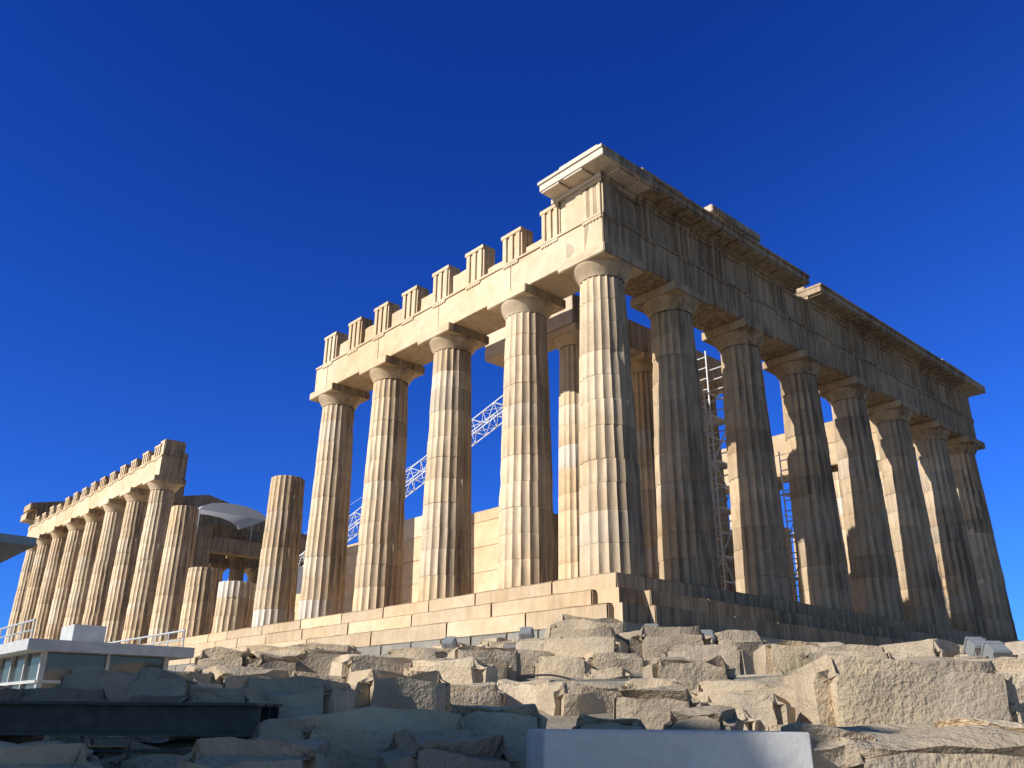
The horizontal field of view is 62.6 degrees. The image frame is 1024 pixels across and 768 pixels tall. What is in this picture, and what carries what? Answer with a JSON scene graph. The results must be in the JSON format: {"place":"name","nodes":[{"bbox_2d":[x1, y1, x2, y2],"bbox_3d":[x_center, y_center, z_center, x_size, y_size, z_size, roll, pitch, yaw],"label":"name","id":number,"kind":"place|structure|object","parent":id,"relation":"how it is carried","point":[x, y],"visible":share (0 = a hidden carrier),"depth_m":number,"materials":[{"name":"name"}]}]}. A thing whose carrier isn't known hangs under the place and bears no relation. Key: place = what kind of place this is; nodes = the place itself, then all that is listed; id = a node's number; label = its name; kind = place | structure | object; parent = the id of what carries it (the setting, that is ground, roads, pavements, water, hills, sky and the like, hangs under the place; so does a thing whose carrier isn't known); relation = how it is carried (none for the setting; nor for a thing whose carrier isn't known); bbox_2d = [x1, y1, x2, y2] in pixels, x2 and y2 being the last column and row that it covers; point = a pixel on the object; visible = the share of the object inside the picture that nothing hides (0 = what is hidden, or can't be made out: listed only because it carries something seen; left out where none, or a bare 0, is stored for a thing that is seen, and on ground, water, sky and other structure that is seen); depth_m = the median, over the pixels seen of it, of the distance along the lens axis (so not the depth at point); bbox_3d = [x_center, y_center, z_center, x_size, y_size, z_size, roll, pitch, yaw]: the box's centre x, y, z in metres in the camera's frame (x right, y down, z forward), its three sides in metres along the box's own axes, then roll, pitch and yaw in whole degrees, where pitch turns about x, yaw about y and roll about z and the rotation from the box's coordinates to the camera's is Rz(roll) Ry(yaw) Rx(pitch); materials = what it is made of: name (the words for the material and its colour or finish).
{"place":"outdoors","nodes":[
{"label":"outdoors","id":0,"kind":"place"},
{"bbox_2d":[144,672,640,745],"bbox_3d":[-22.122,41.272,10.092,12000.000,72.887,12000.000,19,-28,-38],"label":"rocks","id":1,"kind":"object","parent":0,"point":[561,722],"depth_m":8.17,"materials":[{"name":"beige stone"}]},
{"bbox_2d":[0,533,36,562],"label":"shelter canopy","id":2,"kind":"object","parent":1,"relation":"on","point":[11,545],"visible":1,"depth_m":10.14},
{"bbox_2d":[0,619,194,690],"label":"building","id":3,"kind":"structure","parent":1,"relation":"on","point":[33,663],"depth_m":20.63,"materials":[{"name":"white metal"}]},
{"bbox_2d":[168,621,782,667],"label":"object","id":4,"kind":"object","parent":1,"relation":"on","point":[470,640],"depth_m":24.25,"materials":[{"name":"beige stone"}]},
{"bbox_2d":[0,616,1023,767],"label":"rocks","id":5,"kind":"object","parent":1,"relation":"on","point":[935,704],"visible":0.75,"depth_m":6.84,"materials":[{"name":"stone"}]},
{"bbox_2d":[0,701,282,754],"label":"steel beam stack","id":6,"kind":"object","parent":5,"relation":"on","point":[237,722],"visible":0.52,"depth_m":5.37,"materials":[{"name":"green paint"}]},
{"bbox_2d":[140,571,1023,665],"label":"krepidoma steps","id":7,"kind":"structure","parent":1,"relation":"on","point":[626,597],"depth_m":26.42,"materials":[{"name":"stone"}]},
{"bbox_2d":[173,503,797,620],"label":"cella walls","id":8,"kind":"structure","parent":7,"relation":"on","point":[484,543],"depth_m":38.24,"materials":[{"name":"stone"}]},
{"bbox_2d":[296,395,502,593],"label":"crane boom","id":9,"kind":"object","parent":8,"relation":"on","point":[300,568],"visible":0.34,"depth_m":58.93,"materials":[{"name":"white paint"}]},
{"bbox_2d":[174,294,854,609],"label":"porch columns","id":10,"kind":"structure","parent":8,"relation":"on","point":[563,332],"depth_m":34.17,"materials":[{"name":"stone"}]},
{"bbox_2d":[197,503,265,540],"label":"canopy","id":11,"kind":"object","parent":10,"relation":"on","point":[240,517],"visible":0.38,"depth_m":77.74,"materials":[{"name":"grey fabric"}]},
{"bbox_2d":[4,241,1017,643],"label":"columns","id":12,"kind":"structure","parent":7,"relation":"on","point":[122,569],"depth_m":33.33,"materials":[{"name":"stone"}]},
{"bbox_2d":[20,439,187,536],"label":"entablature","id":13,"kind":"structure","parent":12,"relation":"on","point":[168,457],"depth_m":59.29,"materials":[{"name":"stone"}]},
{"bbox_2d":[315,176,635,391],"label":"entablature","id":14,"kind":"structure","parent":12,"relation":"on","point":[457,296],"depth_m":32.45,"materials":[{"name":"stone"}]},
{"bbox_2d":[23,390,975,569],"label":"entablature","id":15,"kind":"structure","parent":12,"relation":"on","point":[198,501],"depth_m":74.62,"materials":[{"name":"stone"}]},
{"bbox_2d":[537,143,985,438],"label":"entablature","id":16,"kind":"structure","parent":12,"relation":"on","point":[731,268],"depth_m":33.28,"materials":[{"name":"stone"}]},
{"bbox_2d":[208,442,1010,617],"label":"columns","id":17,"kind":"structure","parent":7,"relation":"on","point":[962,462],"depth_m":44.49,"materials":[{"name":"stone"}]},
{"bbox_2d":[697,351,800,602],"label":"scaffold towers","id":18,"kind":"structure","parent":7,"relation":"on","point":[711,421],"depth_m":36.07,"materials":[{"name":"metal"}]},
{"bbox_2d":[531,674,639,679],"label":"rock slabs","id":19,"kind":"structure","parent":1,"relation":"on","point":[564,677],"depth_m":11.39,"materials":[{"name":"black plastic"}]},
{"bbox_2d":[503,639,785,691],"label":"rock slabs","id":20,"kind":"structure","parent":1,"relation":"on","point":[617,682],"depth_m":10.37,"materials":[{"name":"beige stone"}]},
{"bbox_2d":[706,640,815,671],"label":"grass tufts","id":21,"kind":"object","parent":1,"relation":"on","point":[794,662],"visible":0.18,"depth_m":10.41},
{"bbox_2d":[0,0,1023,643],"label":"sky","id":22,"kind":"structure","parent":0,"point":[196,195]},
{"bbox_2d":[527,729,813,767],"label":"marble block","id":23,"kind":"object","parent":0,"point":[583,748],"visible":1,"depth_m":3.53,"materials":[{"name":"white stone"}]},
{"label":"rocks","id":24,"kind":"object","parent":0,"visible":0},
{"bbox_2d":[441,624,1012,659],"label":"stone blocks","id":25,"kind":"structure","parent":24,"relation":"on","point":[978,647],"depth_m":11.40,"materials":[{"name":"beige stone"}]}
]}

